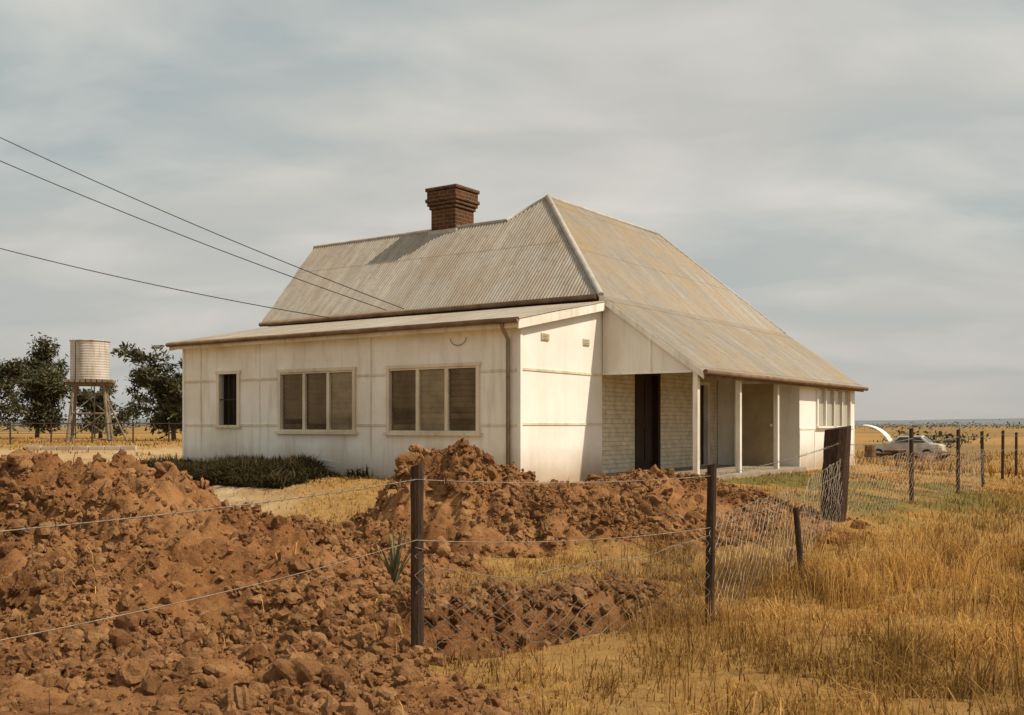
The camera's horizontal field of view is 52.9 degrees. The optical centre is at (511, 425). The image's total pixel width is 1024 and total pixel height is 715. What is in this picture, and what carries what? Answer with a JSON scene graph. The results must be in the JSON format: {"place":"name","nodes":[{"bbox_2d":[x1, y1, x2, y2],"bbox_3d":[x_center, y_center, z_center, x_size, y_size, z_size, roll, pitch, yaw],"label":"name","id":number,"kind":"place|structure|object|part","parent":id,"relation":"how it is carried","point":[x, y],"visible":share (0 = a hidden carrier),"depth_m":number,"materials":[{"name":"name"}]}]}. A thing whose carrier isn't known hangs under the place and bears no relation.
{"place":"outdoors","nodes":[
{"label":"outdoors","id":0,"kind":"place"},
{"bbox_2d":[268,300,598,326],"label":"wing front wall","id":1,"kind":"structure","parent":0,"point":[444,312],"depth_m":20.92,"materials":[{"name":"white paint"}]},
{"bbox_2d":[0,425,1023,714],"bbox_3d":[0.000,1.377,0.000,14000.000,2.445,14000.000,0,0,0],"label":"ground","id":2,"kind":"structure","parent":0,"point":[190,557],"depth_m":8.37,"materials":[{"name":"soil"}]},
{"bbox_2d":[0,356,64,432],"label":"gum tree","id":3,"kind":"object","parent":2,"relation":"on","point":[13,373],"visible":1,"depth_m":66.71,"materials":[{"name":"green plant"}]},
{"bbox_2d":[0,332,71,438],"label":"gum tree","id":4,"kind":"object","parent":2,"relation":"on","point":[48,392],"visible":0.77,"depth_m":71.47,"materials":[{"name":"green plant"}]},
{"bbox_2d":[25,446,136,449],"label":"white edging stones","id":5,"kind":"object","parent":2,"relation":"on","point":[82,447],"visible":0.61,"depth_m":40.97,"materials":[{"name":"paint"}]},
{"bbox_2d":[0,421,181,443],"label":"paddock fence","id":6,"kind":"object","parent":2,"relation":"on","point":[91,423],"visible":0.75,"depth_m":52.57,"materials":[{"name":"brown wood"}]},
{"bbox_2d":[64,339,127,441],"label":"water tank","id":7,"kind":"object","parent":2,"relation":"on","point":[89,362],"visible":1,"depth_m":55.21,"materials":[{"name":"metal"}]},
{"bbox_2d":[66,379,151,438],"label":"gum tree","id":8,"kind":"object","parent":2,"relation":"on","point":[121,415],"visible":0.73,"depth_m":72.24,"materials":[{"name":"green plant"}]},
{"bbox_2d":[110,341,181,440],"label":"gum tree","id":9,"kind":"object","parent":2,"relation":"on","point":[164,390],"visible":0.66,"depth_m":60.84,"materials":[{"name":"green plant"}]},
{"bbox_2d":[136,453,373,489],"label":"weeds","id":10,"kind":"object","parent":2,"relation":"on","point":[253,471],"visible":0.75,"depth_m":17.59,"materials":[{"name":"green plant"}]},
{"bbox_2d":[185,328,516,478],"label":"front wall","id":11,"kind":"structure","parent":2,"relation":"on","point":[486,348],"depth_m":18.89,"materials":[{"name":"paint"}]},
{"bbox_2d":[213,370,240,427],"bbox_3d":[-5.725,-0.520,20.762,0.760,1.140,0.120,0,0,34],"label":"window frame","id":12,"kind":"object","parent":11,"relation":"attached to","point":[218,398],"visible":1,"depth_m":20.85,"materials":[{"name":"beige wood"}]},
{"bbox_2d":[220,374,235,424],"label":"window bars","id":13,"kind":"object","parent":12,"relation":"attached to","point":[228,399],"depth_m":20.78,"materials":[{"name":"black metal"}]},
{"bbox_2d":[225,374,235,424],"bbox_3d":[-5.652,-0.515,20.868,0.600,1.030,0.002,0,0,34],"label":"dark window","id":14,"kind":"structure","parent":12,"relation":"attached to","point":[230,401],"depth_m":20.91,"materials":[{"name":"black glass"}]},
{"bbox_2d":[274,367,357,433],"bbox_3d":[-3.688,-0.448,19.365,2.120,1.235,0.135,0,0,34],"label":"window frame","id":15,"kind":"object","parent":11,"relation":"attached to","point":[280,401],"visible":1,"depth_m":19.43,"materials":[{"name":"beige wood"}]},
{"bbox_2d":[283,374,301,428],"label":"window louvres","id":16,"kind":"object","parent":15,"relation":"attached to","point":[292,404],"depth_m":19.76,"materials":[{"name":"brown glass"}]},
{"bbox_2d":[306,373,325,428],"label":"window louvres","id":17,"kind":"object","parent":15,"relation":"attached to","point":[316,401],"depth_m":19.41,"materials":[{"name":"brown glass"}]},
{"bbox_2d":[331,372,351,428],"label":"window louvres","id":18,"kind":"object","parent":15,"relation":"attached to","point":[341,400],"depth_m":19.04,"materials":[{"name":"brown glass"}]},
{"bbox_2d":[185,337,516,477],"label":"wall battens","id":19,"kind":"object","parent":11,"relation":"attached to","point":[371,374],"depth_m":18.59,"materials":[{"name":"paint"}]},
{"bbox_2d":[182,328,522,471],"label":"corner boards","id":20,"kind":"object","parent":11,"relation":"attached to","point":[519,398],"visible":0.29,"depth_m":16.76,"materials":[{"name":"paint"}]},
{"bbox_2d":[169,300,604,342],"bbox_3d":[-2.704,-2.005,20.179,8.839,0.590,2.924,0,0,34],"label":"lean to roof","id":21,"kind":"object","parent":11,"relation":"on","point":[523,311],"visible":0.98,"depth_m":19.69,"materials":[{"name":"beige metal"}]},
{"bbox_2d":[170,322,516,349],"bbox_3d":[-3.511,-1.633,19.004,8.800,0.125,0.038,0,0,34],"label":"lean to fascia","id":22,"kind":"object","parent":21,"relation":"attached to","point":[444,329],"visible":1,"depth_m":18.41,"materials":[{"name":"beige wood"}]},
{"bbox_2d":[165,317,519,346],"bbox_3d":[-3.548,-1.680,18.951,8.840,0.110,0.090,0,0,34],"label":"lean to gutter","id":23,"kind":"object","parent":22,"relation":"attached to","point":[381,329],"visible":1,"depth_m":18.42,"materials":[{"name":"beige metal"}]},
{"bbox_2d":[264,296,598,326],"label":"fascia","id":24,"kind":"structure","parent":21,"relation":"on","point":[477,309],"depth_m":20.30,"materials":[{"name":"brown wood"}]},
{"bbox_2d":[258,294,596,326],"bbox_3d":[-2.164,-2.350,21.433,8.990,0.120,0.100,0,0,34],"label":"gutter","id":25,"kind":"object","parent":24,"relation":"attached to","point":[464,307],"visible":1,"depth_m":20.93,"materials":[{"name":"metal"}]},
{"bbox_2d":[517,302,604,327],"bbox_3d":[0.897,-1.905,17.663,0.027,0.710,2.830,0,0,35],"label":"lean to barge","id":26,"kind":"object","parent":21,"relation":"attached to","point":[556,315],"visible":1,"depth_m":17.54,"materials":[{"name":"paint"}]},
{"bbox_2d":[382,362,481,435],"bbox_3d":[-1.384,-0.438,17.783,2.150,1.235,0.135,0,0,34],"label":"window frame","id":27,"kind":"object","parent":11,"relation":"attached to","point":[446,367],"visible":1,"depth_m":17.74,"materials":[{"name":"beige wood"}]},
{"bbox_2d":[392,370,415,429],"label":"window louvres","id":28,"kind":"object","parent":27,"relation":"attached to","point":[404,400],"depth_m":18.18,"materials":[{"name":"brown glass"}]},
{"bbox_2d":[420,369,443,429],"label":"window louvres","id":29,"kind":"object","parent":27,"relation":"attached to","point":[432,399],"depth_m":17.82,"materials":[{"name":"brown glass"}]},
{"bbox_2d":[449,368,475,429],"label":"window louvres","id":30,"kind":"object","parent":27,"relation":"attached to","point":[462,399],"depth_m":17.45,"materials":[{"name":"brown glass"}]},
{"bbox_2d":[422,369,443,430],"bbox_3d":[-1.314,-0.435,17.885,0.640,1.130,0.008,0,0,35],"label":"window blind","id":31,"kind":"object","parent":11,"relation":"hanging from","point":[433,430],"depth_m":17.91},
{"bbox_2d":[451,368,475,430],"bbox_3d":[-0.786,-0.435,17.523,0.640,1.130,0.004,0,0,34],"label":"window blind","id":32,"kind":"object","parent":11,"relation":"attached to","point":[462,430],"depth_m":17.56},
{"bbox_2d":[499,323,509,467],"bbox_3d":[-0.117,-0.350,16.739,0.070,2.631,0.261,0,0,35],"label":"downpipe","id":33,"kind":"object","parent":11,"relation":"attached to","point":[505,334],"visible":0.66,"depth_m":16.79,"materials":[{"name":"beige metal"}]},
{"bbox_2d":[375,528,410,582],"bbox_3d":[-0.916,1.085,8.325,0.358,0.489,0.316,0,0,0],"label":"agave plant","id":34,"kind":"object","parent":2,"relation":"on","point":[392,568],"visible":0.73,"depth_m":8.28,"materials":[{"name":"green plant"}]},
{"bbox_2d":[0,439,874,714],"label":"dirt clods","id":35,"kind":"object","parent":2,"relation":"on","point":[351,701],"visible":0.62,"depth_m":7.19,"materials":[{"name":"soil"}]},
{"bbox_2d":[0,437,879,714],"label":"soil crumbs","id":36,"kind":"object","parent":2,"relation":"on","point":[185,688],"visible":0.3,"depth_m":7.53,"materials":[{"name":"brown soil"}]},
{"bbox_2d":[0,425,1017,659],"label":"wire fence","id":37,"kind":"object","parent":2,"relation":"on","point":[835,478],"visible":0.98,"depth_m":7.78,"materials":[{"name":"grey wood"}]},
{"bbox_2d":[0,444,1021,714],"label":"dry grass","id":38,"kind":"structure","parent":2,"relation":"on","point":[516,582],"depth_m":7.11,"materials":[{"name":"plant"}]},
{"bbox_2d":[1,419,1023,447],"bbox_3d":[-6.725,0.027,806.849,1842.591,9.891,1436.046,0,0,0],"label":"distant trees","id":39,"kind":"object","parent":2,"relation":"on","point":[947,440],"visible":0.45,"depth_m":421.56,"materials":[{"name":"green plant"}]},
{"bbox_2d":[523,308,601,483],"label":"side wall","id":40,"kind":"structure","parent":2,"relation":"on","point":[564,453],"depth_m":17.86,"materials":[{"name":"paint"}]},
{"bbox_2d":[523,368,601,424],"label":"side battens","id":41,"kind":"object","parent":40,"relation":"attached to","point":[558,371],"visible":1,"depth_m":17.80,"materials":[{"name":"paint"}]},
{"bbox_2d":[541,333,589,345],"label":"wall vents","id":42,"kind":"object","parent":40,"relation":"attached to","point":[546,337],"depth_m":17.42,"materials":[{"name":"metal"}]},
{"bbox_2d":[388,548,795,647],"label":"trench clods","id":43,"kind":"object","parent":2,"relation":"on","point":[581,602],"visible":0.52,"depth_m":7.94,"materials":[{"name":"soil"}]},
{"bbox_2d":[375,555,822,606],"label":"dry grass","id":44,"kind":"structure","parent":2,"relation":"on","point":[533,587],"depth_m":8.34,"materials":[{"name":"yellow plant"}]},
{"bbox_2d":[606,465,805,480],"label":"verandah floor","id":45,"kind":"structure","parent":2,"relation":"on","point":[748,473],"depth_m":20.61,"materials":[{"name":"concrete"}]},
{"bbox_2d":[693,372,778,474],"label":"verandah posts","id":46,"kind":"object","parent":45,"relation":"on","point":[696,422],"visible":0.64,"depth_m":19.45,"materials":[{"name":"white wood"}]},
{"bbox_2d":[717,379,717,461],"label":"wing walls","id":47,"kind":"structure","parent":2,"relation":"on","point":[717,420],"depth_m":27.83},
{"bbox_2d":[262,199,596,321],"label":"front roof","id":48,"kind":"structure","parent":47,"relation":"attached to","point":[529,253],"depth_m":22.22,"materials":[{"name":"metal"}]},
{"bbox_2d":[0,137,403,317],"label":"power lines","id":49,"kind":"object","parent":48,"relation":"attached to","point":[191,239],"visible":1,"depth_m":21.64,"materials":[{"name":"black metal"}]},
{"bbox_2d":[313,219,506,247],"bbox_3d":[-2.532,-4.464,24.113,5.870,0.080,0.080,0,0,34],"label":"wing ridge capping","id":50,"kind":"object","parent":48,"relation":"attached to","point":[418,232],"visible":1,"depth_m":24.13,"materials":[{"name":"grey metal"}]},
{"bbox_2d":[506,197,545,220],"bbox_3d":[0.333,-4.718,22.436,0.930,0.578,0.080,0,0,2],"label":"wing hip capping","id":51,"kind":"object","parent":48,"relation":"attached to","point":[526,208],"visible":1,"depth_m":22.40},
{"bbox_2d":[545,194,603,296],"bbox_3d":[1.204,-3.680,20.649,0.120,2.684,3.716,0,0,-14],"label":"hip capping","id":52,"kind":"object","parent":48,"relation":"attached to","point":[582,260],"visible":1,"depth_m":20.34,"materials":[{"name":"metal"}]},
{"bbox_3d":[2.686,-3.680,25.254,5.480,2.586,7.790,0,0,34],"label":"rear roof","id":53,"kind":"object","parent":47,"relation":"on","visible":0},
{"bbox_2d":[551,196,659,234],"bbox_3d":[2.295,-4.973,24.631,0.090,0.090,5.360,0,0,34],"label":"ridge capping","id":54,"kind":"object","parent":53,"relation":"on","point":[592,211],"visible":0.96,"depth_m":24.30,"materials":[{"name":"metal"}]},
{"bbox_2d":[660,235,785,333],"bbox_3d":[5.481,-3.680,26.876,3.382,2.642,0.070,0,0,-1],"label":"hip capping","id":55,"kind":"object","parent":53,"relation":"attached to","point":[721,283],"visible":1,"depth_m":26.85,"materials":[{"name":"metal"}]},
{"bbox_2d":[422,499,1023,714],"bbox_3d":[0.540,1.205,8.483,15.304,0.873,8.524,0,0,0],"label":"dry grass","id":56,"kind":"structure","parent":2,"relation":"on","point":[887,666],"depth_m":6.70,"materials":[{"name":"yellow plant"}]},
{"bbox_2d":[602,295,862,386],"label":"verandah roof","id":57,"kind":"structure","parent":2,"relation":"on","point":[701,342],"depth_m":21.27,"materials":[{"name":"grey metal"}]},
{"bbox_2d":[603,338,693,374],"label":"end panel battens","id":58,"kind":"object","parent":57,"relation":"attached to","point":[647,372],"visible":1,"depth_m":18.39,"materials":[{"name":"paint"}]},
{"bbox_2d":[599,295,703,378],"bbox_3d":[2.453,-1.598,18.309,2.060,1.596,0.027,0,0,34],"label":"verandah barge","id":59,"kind":"object","parent":57,"relation":"attached to","point":[659,342],"visible":0.93,"depth_m":18.24},
{"bbox_2d":[603,299,700,372],"bbox_3d":[2.476,-1.652,18.404,1.950,1.424,0.021,0,0,34],"label":"verandah end panel","id":60,"kind":"object","parent":57,"relation":"attached to","point":[625,346],"visible":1,"depth_m":18.64,"materials":[{"name":"white paint"}]},
{"bbox_2d":[552,199,783,332],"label":"roof","id":61,"kind":"structure","parent":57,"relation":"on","point":[624,261],"depth_m":23.18,"materials":[{"name":"metal"}]},
{"bbox_2d":[700,381,709,464],"bbox_3d":[4.215,-0.040,22.803,0.115,1.840,0.600,0,0,34],"label":"side door frame","id":62,"kind":"object","parent":57,"relation":"attached to","point":[706,423],"visible":0.55,"depth_m":22.96,"materials":[{"name":"paint"}]},
{"bbox_2d":[701,390,702,457],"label":"side door panels","id":63,"kind":"object","parent":62,"relation":"attached to","point":[701,420],"visible":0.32,"depth_m":22.91,"materials":[{"name":"black wood"}]},
{"bbox_2d":[701,386,703,464],"bbox_3d":[4.151,0.000,22.846,0.030,1.760,0.500,0,0,35],"label":"side door leaf","id":64,"kind":"object","parent":62,"relation":"attached to","point":[702,427],"visible":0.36,"depth_m":23.01,"materials":[{"name":"wood"}]},
{"bbox_2d":[799,386,854,469],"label":"sleepout wall","id":65,"kind":"structure","parent":2,"relation":"on","point":[807,408],"depth_m":22.97,"materials":[{"name":"white paint"}]},
{"bbox_2d":[799,427,854,468],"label":"sleepout battens","id":66,"kind":"object","parent":65,"relation":"attached to","point":[814,429],"visible":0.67,"depth_m":23.18,"materials":[{"name":"white wood"}]},
{"bbox_2d":[816,388,852,427],"bbox_3d":[7.615,-0.410,24.349,0.130,0.960,2.640,0,0,34],"label":"sleepout window frame","id":67,"kind":"object","parent":65,"relation":"in","point":[833,408],"visible":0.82,"depth_m":24.33,"materials":[{"name":"white wood"}]},
{"bbox_2d":[819,388,847,425],"bbox_3d":[7.585,-0.410,24.370,0.004,0.860,2.500,0,0,34],"label":"sleepout window glass","id":68,"kind":"object","parent":67,"relation":"in","point":[829,407],"visible":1,"depth_m":24.31,"materials":[{"name":"beige glass"}]},
{"bbox_2d":[861,425,946,457],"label":"parked car","id":69,"kind":"object","parent":2,"relation":"on","point":[925,445],"visible":0.53,"depth_m":59.29,"materials":[{"name":"paint"}]},
{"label":"windows","id":70,"kind":"part","parent":69,"relation":"part of","materials":[{"name":"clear glass"}]},
{"bbox_2d":[864,445,963,461],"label":"scrap heap","id":71,"kind":"object","parent":2,"relation":"on","point":[870,451],"visible":0.65,"depth_m":53.93,"materials":[{"name":"metal"}]},
{"bbox_2d":[0,437,1023,477],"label":"dry grass","id":72,"kind":"structure","parent":0,"point":[990,469],"depth_m":48.12,"materials":[{"name":"yellow plant"}]},
{"bbox_2d":[0,418,1023,425],"bbox_3d":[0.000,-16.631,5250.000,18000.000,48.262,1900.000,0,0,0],"label":"hills","id":73,"kind":"structure","parent":0,"point":[962,421],"depth_m":4718.65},
{"bbox_2d":[0,0,1023,420],"label":"sky","id":74,"kind":"structure","parent":0,"point":[852,171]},
{"bbox_2d":[212,462,1023,545],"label":"dry grass","id":75,"kind":"structure","parent":0,"point":[1006,525],"depth_m":16.57,"materials":[{"name":"yellow plant"}]},
{"bbox_2d":[602,298,716,472],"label":"verandah brick wall","id":76,"kind":"structure","parent":0,"point":[618,423],"depth_m":21.16,"materials":[{"name":"beige brick"}]},
{"bbox_2d":[635,373,660,469],"bbox_3d":[2.686,-0.090,20.577,0.115,1.980,1.060,0,0,34],"label":"front door frame","id":77,"kind":"object","parent":76,"relation":"in","point":[657,419],"visible":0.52,"depth_m":20.91,"materials":[{"name":"brown wood"}]},
{"bbox_2d":[639,375,652,469],"bbox_3d":[2.622,-0.050,20.621,0.030,1.900,0.960,0,0,34],"label":"front door leaf","id":78,"kind":"object","parent":77,"relation":"attached to","point":[645,422],"visible":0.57,"depth_m":20.68,"materials":[{"name":"brown wood"}]},
{"bbox_2d":[639,380,651,462],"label":"front door panels","id":79,"kind":"object","parent":78,"relation":"attached to","point":[647,414],"visible":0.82,"depth_m":20.66,"materials":[{"name":"black wood"}]},
{"bbox_2d":[718,379,799,466],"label":"sleepout end wall","id":80,"kind":"structure","parent":0,"point":[789,418],"depth_m":22.58,"materials":[{"name":"white paint"}]},
{"bbox_2d":[734,381,779,465],"bbox_3d":[5.427,-0.045,22.867,1.040,1.890,0.080,0,0,34],"label":"sleepout door frame","id":81,"kind":"object","parent":80,"relation":"attached to","point":[746,382],"visible":0.52,"depth_m":23.13,"materials":[{"name":"white wood"}]},
{"bbox_2d":[742,383,773,465],"bbox_3d":[5.440,-0.010,22.886,0.900,1.820,0.035,0,0,34],"label":"sleepout door","id":82,"kind":"structure","parent":81,"relation":"in","point":[757,421],"depth_m":22.86,"materials":[{"name":"brown wood"}]},
{"bbox_2d":[704,374,863,391],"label":"verandah fascia","id":83,"kind":"structure","parent":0,"point":[740,379],"depth_m":20.39,"materials":[{"name":"beige wood"}]},
{"bbox_2d":[703,369,868,390],"bbox_3d":[6.110,-0.910,21.743,0.090,0.110,9.840,0,0,34],"label":"verandah gutter","id":84,"kind":"object","parent":83,"relation":"attached to","point":[744,375],"visible":1,"depth_m":20.52,"materials":[{"name":"brown metal"}]},
{"bbox_3d":[-1.982,-3.434,24.912,5.869,2.080,1.954,0,0,34],"label":"back wing roof","id":85,"kind":"object","parent":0,"visible":0},
{"bbox_2d":[428,228,457,235],"bbox_3d":[-1.366,-4.165,23.664,0.800,0.530,0.800,0,0,34],"label":"chimney flashing","id":86,"kind":"object","parent":85,"relation":"on","point":[442,231],"visible":0.14,"depth_m":23.32,"materials":[{"name":"metal"}]},
{"bbox_2d":[425,184,479,230],"bbox_3d":[-1.366,-4.455,23.664,0.900,1.910,0.900,0,0,34],"label":"chimney stack","id":87,"kind":"object","parent":85,"relation":"on","point":[450,206],"visible":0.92,"depth_m":23.37,"materials":[{"name":"brick"}]}
]}

